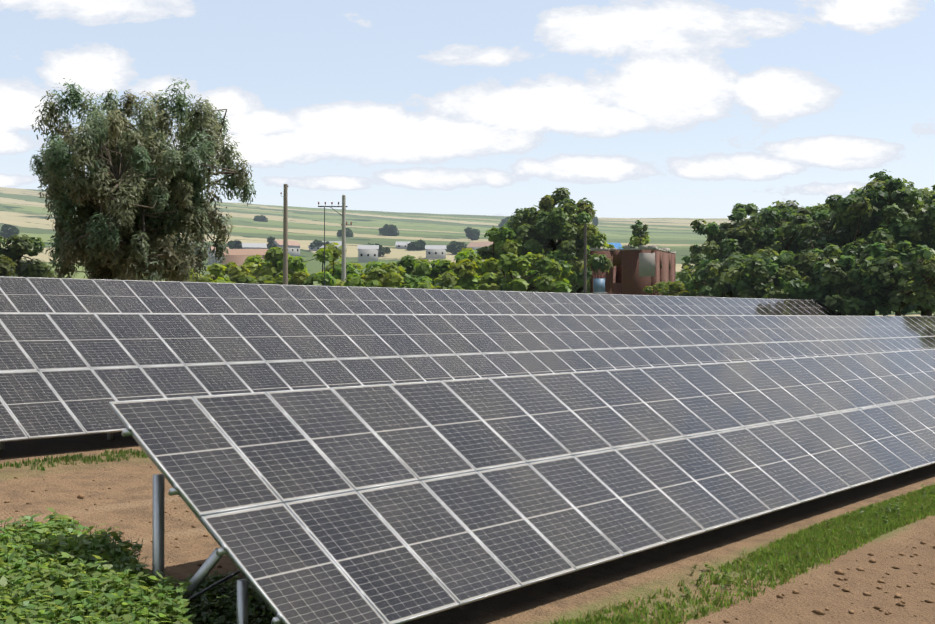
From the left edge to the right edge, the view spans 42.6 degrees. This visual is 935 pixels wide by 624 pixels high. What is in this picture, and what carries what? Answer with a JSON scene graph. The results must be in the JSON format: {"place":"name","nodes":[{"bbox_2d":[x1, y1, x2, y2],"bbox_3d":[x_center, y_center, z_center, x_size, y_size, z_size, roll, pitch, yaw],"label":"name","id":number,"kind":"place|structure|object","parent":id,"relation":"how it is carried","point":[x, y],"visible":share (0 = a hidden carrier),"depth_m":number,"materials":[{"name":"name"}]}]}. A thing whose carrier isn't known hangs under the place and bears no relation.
{"place":"outdoors","nodes":[
{"label":"outdoors","id":0,"kind":"place"},
{"bbox_2d":[0,187,934,623],"bbox_3d":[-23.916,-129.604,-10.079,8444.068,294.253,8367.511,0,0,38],"label":"ground","id":1,"kind":"structure","parent":0,"point":[608,583],"depth_m":16.29,"materials":[{"name":"soil"}]},
{"bbox_2d":[0,224,19,238],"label":"tree","id":2,"kind":"object","parent":1,"relation":"on","point":[7,231],"visible":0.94,"depth_m":650.35,"materials":[{"name":"green plant"}]},
{"bbox_2d":[0,234,51,277],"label":"tree","id":3,"kind":"object","parent":1,"relation":"on","point":[12,264],"visible":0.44,"depth_m":57.20,"materials":[{"name":"green plant"}]},
{"bbox_2d":[21,257,56,277],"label":"tree","id":4,"kind":"object","parent":1,"relation":"on","point":[24,258],"depth_m":68.82,"materials":[{"name":"green plant"}]},
{"bbox_2d":[0,448,147,470],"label":"grass row","id":5,"kind":"object","parent":1,"relation":"on","point":[77,457],"depth_m":18.76,"materials":[{"name":"green plant"}]},
{"bbox_2d":[0,508,196,623],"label":"weeds","id":6,"kind":"object","parent":1,"relation":"on","point":[57,571],"visible":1,"depth_m":10.77,"materials":[{"name":"green plant"}]},
{"bbox_2d":[29,77,256,281],"bbox_3d":[-12.191,-3.608,44.151,7.844,10.078,7.857,0,0,38],"label":"tree","id":7,"kind":"object","parent":1,"relation":"on","point":[116,217],"visible":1,"depth_m":42.52,"materials":[{"name":"green plant"}]},
{"bbox_2d":[188,245,204,267],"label":"tree","id":8,"kind":"object","parent":1,"relation":"on","point":[195,251],"visible":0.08,"depth_m":504.10,"materials":[{"name":"green plant"}]},
{"bbox_2d":[186,263,231,282],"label":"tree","id":9,"kind":"object","parent":1,"relation":"on","point":[216,270],"visible":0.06,"depth_m":82.53,"materials":[{"name":"green plant"}]},
{"bbox_2d":[207,246,228,264],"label":"house","id":10,"kind":"structure","parent":1,"relation":"on","point":[211,259],"depth_m":525.45,"materials":[{"name":"grey"}]},
{"bbox_2d":[227,239,241,248],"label":"tree","id":11,"kind":"object","parent":1,"relation":"on","point":[235,244],"visible":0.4,"depth_m":547.26,"materials":[{"name":"green plant"}]},
{"bbox_2d":[205,262,275,283],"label":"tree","id":12,"kind":"object","parent":1,"relation":"on","point":[234,272],"visible":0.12,"depth_m":87.79,"materials":[{"name":"green plant"}]},
{"bbox_2d":[222,249,268,265],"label":"house","id":13,"kind":"structure","parent":1,"relation":"on","point":[238,257],"depth_m":253.64,"materials":[{"name":"pink"}]},
{"bbox_2d":[241,243,266,248],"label":"house","id":14,"kind":"structure","parent":1,"relation":"on","point":[254,245],"depth_m":549.13,"materials":[{"name":"grey"}]},
{"bbox_2d":[253,215,267,221],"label":"tree","id":15,"kind":"object","parent":1,"relation":"on","point":[260,218],"visible":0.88,"depth_m":1178.68,"materials":[{"name":"green plant"}]},
{"bbox_2d":[267,236,276,248],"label":"tree","id":16,"kind":"object","parent":1,"relation":"on","point":[270,240],"visible":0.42,"depth_m":589.76,"materials":[{"name":"green plant"}]},
{"bbox_2d":[243,247,307,279],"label":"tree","id":17,"kind":"object","parent":1,"relation":"on","point":[271,263],"visible":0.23,"depth_m":95.93,"materials":[{"name":"green plant"}]},
{"bbox_2d":[280,184,288,284],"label":"pole","id":18,"kind":"object","parent":1,"relation":"on","point":[285,237],"visible":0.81,"depth_m":83.69,"materials":[{"name":"brown"}]},
{"bbox_2d":[269,240,300,255],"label":"house","id":19,"kind":"structure","parent":1,"relation":"on","point":[293,248],"depth_m":591.48,"materials":[{"name":"grey paint"}]},
{"bbox_2d":[172,570,402,623],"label":"weeds","id":20,"kind":"object","parent":1,"relation":"on","point":[219,599],"visible":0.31,"depth_m":11.56,"materials":[{"name":"green plant"}]},
{"bbox_2d":[274,242,346,285],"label":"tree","id":21,"kind":"object","parent":1,"relation":"on","point":[298,264],"visible":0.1,"depth_m":86.08,"materials":[{"name":"green plant"}]},
{"bbox_2d":[308,239,329,248],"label":"tree","id":22,"kind":"object","parent":1,"relation":"on","point":[317,243],"visible":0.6,"depth_m":632.43,"materials":[{"name":"green plant"}]},
{"bbox_2d":[308,241,346,250],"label":"house","id":23,"kind":"structure","parent":1,"relation":"on","point":[322,246],"depth_m":631.87,"materials":[{"name":"grey paint"}]},
{"bbox_2d":[318,195,351,285],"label":"utility pole","id":24,"kind":"object","parent":1,"relation":"on","point":[343,215],"visible":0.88,"depth_m":81.27,"materials":[{"name":"grey wood"}]},
{"bbox_2d":[337,228,353,236],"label":"tree","id":25,"kind":"object","parent":1,"relation":"on","point":[349,232],"visible":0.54,"depth_m":891.47,"materials":[{"name":"green plant"}]},
{"bbox_2d":[316,260,385,279],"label":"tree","id":26,"kind":"object","parent":1,"relation":"on","point":[351,267],"visible":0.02,"depth_m":94.36,"materials":[{"name":"green plant"}]},
{"bbox_2d":[357,245,378,262],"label":"house","id":27,"kind":"structure","parent":1,"relation":"on","point":[367,253],"depth_m":555.20,"materials":[{"name":"grey paint"}]},
{"bbox_2d":[335,268,412,287],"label":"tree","id":28,"kind":"object","parent":1,"relation":"on","point":[377,277],"visible":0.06,"depth_m":78.93,"materials":[{"name":"green plant"}]},
{"bbox_2d":[367,242,390,255],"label":"tree","id":29,"kind":"object","parent":1,"relation":"on","point":[382,251],"visible":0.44,"depth_m":595.86,"materials":[{"name":"green plant"}]},
{"bbox_2d":[378,224,398,235],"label":"tree","id":30,"kind":"object","parent":1,"relation":"on","point":[389,230],"visible":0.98,"depth_m":944.27,"materials":[{"name":"green plant"}]},
{"bbox_2d":[395,241,414,248],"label":"house","id":31,"kind":"structure","parent":1,"relation":"on","point":[401,245],"depth_m":676.30,"materials":[{"name":"grey paint"}]},
{"bbox_2d":[380,255,433,287],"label":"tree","id":32,"kind":"object","parent":1,"relation":"on","point":[404,266],"visible":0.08,"depth_m":85.77,"materials":[{"name":"green plant"}]},
{"bbox_2d":[406,239,425,250],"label":"tree","id":33,"kind":"object","parent":1,"relation":"on","point":[420,244],"visible":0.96,"depth_m":646.44,"materials":[{"name":"green plant"}]},
{"bbox_2d":[0,276,839,315],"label":"solar row","id":34,"kind":"object","parent":1,"relation":"on","point":[40,295],"visible":0.44,"depth_m":40.21,"materials":[{"name":"glass"}]},
{"bbox_2d":[412,256,443,278],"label":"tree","id":35,"kind":"object","parent":1,"relation":"on","point":[425,267],"visible":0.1,"depth_m":97.48,"materials":[{"name":"green plant"}]},
{"bbox_2d":[425,245,446,258],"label":"house","id":36,"kind":"structure","parent":1,"relation":"on","point":[435,251],"depth_m":586.78,"materials":[{"name":"grey paint"}]},
{"bbox_2d":[416,270,463,289],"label":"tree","id":37,"kind":"object","parent":1,"relation":"on","point":[449,278],"visible":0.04,"depth_m":83.14,"materials":[{"name":"green plant"}]},
{"bbox_2d":[446,240,466,253],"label":"tree","id":38,"kind":"object","parent":1,"relation":"on","point":[453,247],"visible":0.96,"depth_m":618.27,"materials":[{"name":"green plant"}]},
{"bbox_2d":[417,250,507,289],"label":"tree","id":39,"kind":"object","parent":1,"relation":"on","point":[470,270],"visible":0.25,"depth_m":89.10,"materials":[{"name":"green plant"}]},
{"bbox_2d":[0,313,934,449],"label":"solar row","id":40,"kind":"object","parent":1,"relation":"on","point":[67,374],"visible":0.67,"depth_m":26.13,"materials":[{"name":"glass"}]},
{"bbox_2d":[4,466,934,623],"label":"soil clods","id":41,"kind":"object","parent":1,"relation":"on","point":[779,595],"visible":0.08,"depth_m":14.76,"materials":[{"name":"brown soil"}]},
{"bbox_2d":[464,227,480,239],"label":"tree","id":42,"kind":"object","parent":1,"relation":"on","point":[472,234],"visible":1,"depth_m":897.10,"materials":[{"name":"green plant"}]},
{"bbox_2d":[467,241,492,252],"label":"house","id":43,"kind":"structure","parent":1,"relation":"on","point":[474,245],"depth_m":617.60,"materials":[{"name":"pink"}]},
{"bbox_2d":[458,226,541,291],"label":"tree","id":44,"kind":"object","parent":1,"relation":"on","point":[503,240],"visible":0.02,"depth_m":101.34,"materials":[{"name":"green plant"}]},
{"bbox_2d":[498,216,510,227],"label":"tree","id":45,"kind":"object","parent":1,"relation":"on","point":[503,222],"visible":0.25,"depth_m":1295.63,"materials":[{"name":"green plant"}]},
{"bbox_2d":[108,349,934,623],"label":"solar row","id":46,"kind":"object","parent":1,"relation":"on","point":[397,503],"visible":0.96,"depth_m":14.17,"materials":[{"name":"glass"}]},
{"bbox_2d":[477,252,572,292],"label":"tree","id":47,"kind":"object","parent":1,"relation":"on","point":[543,273],"visible":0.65,"depth_m":85.92,"materials":[{"name":"green plant"}]},
{"bbox_2d":[503,187,612,289],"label":"tree","id":48,"kind":"object","parent":1,"relation":"on","point":[549,229],"visible":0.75,"depth_m":101.60,"materials":[{"name":"green plant"}]},
{"bbox_2d":[583,224,606,293],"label":"pole cabinet","id":49,"kind":"object","parent":1,"relation":"on","point":[599,285],"visible":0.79,"depth_m":94.37,"materials":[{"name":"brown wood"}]},
{"bbox_2d":[591,216,598,225],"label":"tree","id":50,"kind":"object","parent":1,"relation":"on","point":[595,221],"visible":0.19,"depth_m":1389.22,"materials":[{"name":"green plant"}]},
{"bbox_2d":[569,242,623,293],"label":"tree","id":51,"kind":"object","parent":1,"relation":"on","point":[577,289],"visible":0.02,"depth_m":133.22,"materials":[{"name":"green plant"}]},
{"bbox_2d":[608,243,623,248],"bbox_3d":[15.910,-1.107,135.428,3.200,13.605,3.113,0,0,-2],"label":"tarp shelter","id":52,"kind":"object","parent":1,"relation":"on","point":[617,245],"visible":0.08,"depth_m":135.91,"materials":[{"name":"blue plastic"}]},
{"bbox_2d":[590,245,675,295],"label":"building","id":53,"kind":"structure","parent":1,"relation":"on","point":[634,271],"depth_m":117.72,"materials":[{"name":"red brick"}]},
{"bbox_2d":[630,220,648,244],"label":"tree on ruin","id":54,"kind":"object","parent":53,"relation":"on","point":[637,228],"visible":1,"depth_m":117.24,"materials":[{"name":"green plant"}]},
{"bbox_2d":[629,235,650,247],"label":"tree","id":55,"kind":"object","parent":1,"relation":"on","point":[634,242],"depth_m":135.87,"materials":[{"name":"green plant"}]},
{"bbox_2d":[643,281,699,295],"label":"yellow bush","id":56,"kind":"object","parent":1,"relation":"on","point":[669,288],"visible":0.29,"depth_m":87.85,"materials":[{"name":"green plant"}]},
{"bbox_2d":[679,244,717,295],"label":"tree","id":57,"kind":"object","parent":1,"relation":"on","point":[695,259],"visible":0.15,"depth_m":109.23,"materials":[{"name":"green plant"}]},
{"bbox_2d":[689,203,762,297],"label":"tree","id":58,"kind":"object","parent":1,"relation":"on","point":[715,231],"visible":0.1,"depth_m":100.50,"materials":[{"name":"green plant"}]},
{"bbox_2d":[675,249,778,297],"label":"tree","id":59,"kind":"object","parent":1,"relation":"on","point":[706,271],"visible":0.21,"depth_m":83.79,"materials":[{"name":"green plant"}]},
{"bbox_2d":[544,484,934,623],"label":"grass row","id":60,"kind":"object","parent":1,"relation":"on","point":[830,547],"depth_m":15.81,"materials":[{"name":"green plant"}]},
{"bbox_2d":[693,200,803,295],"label":"tree","id":61,"kind":"object","parent":1,"relation":"on","point":[745,238],"visible":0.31,"depth_m":87.87,"materials":[{"name":"green plant"}]},
{"bbox_2d":[721,248,840,306],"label":"tree","id":62,"kind":"object","parent":1,"relation":"on","point":[766,277],"visible":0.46,"depth_m":78.12,"materials":[{"name":"green plant"}]},
{"bbox_2d":[750,200,860,257],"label":"tree","id":63,"kind":"object","parent":1,"relation":"on","point":[808,212],"depth_m":89.75,"materials":[{"name":"green plant"}]},
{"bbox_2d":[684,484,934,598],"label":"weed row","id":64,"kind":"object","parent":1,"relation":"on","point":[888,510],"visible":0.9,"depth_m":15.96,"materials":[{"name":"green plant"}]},
{"bbox_2d":[778,237,914,315],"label":"tree","id":65,"kind":"object","parent":1,"relation":"on","point":[827,270],"visible":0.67,"depth_m":74.50,"materials":[{"name":"green plant"}]},
{"bbox_2d":[792,169,934,315],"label":"tree","id":66,"kind":"object","parent":1,"relation":"on","point":[826,221],"visible":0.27,"depth_m":81.57,"materials":[{"name":"green plant"}]},
{"bbox_2d":[823,178,934,315],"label":"tree","id":67,"kind":"object","parent":1,"relation":"on","point":[913,221],"visible":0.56,"depth_m":77.76,"materials":[{"name":"green plant"}]},
{"bbox_2d":[829,239,934,315],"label":"tree","id":68,"kind":"object","parent":1,"relation":"on","point":[902,265],"visible":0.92,"depth_m":72.25,"materials":[{"name":"green plant"}]},
{"bbox_2d":[0,0,934,217],"label":"sky","id":69,"kind":"structure","parent":0,"point":[634,108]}
]}

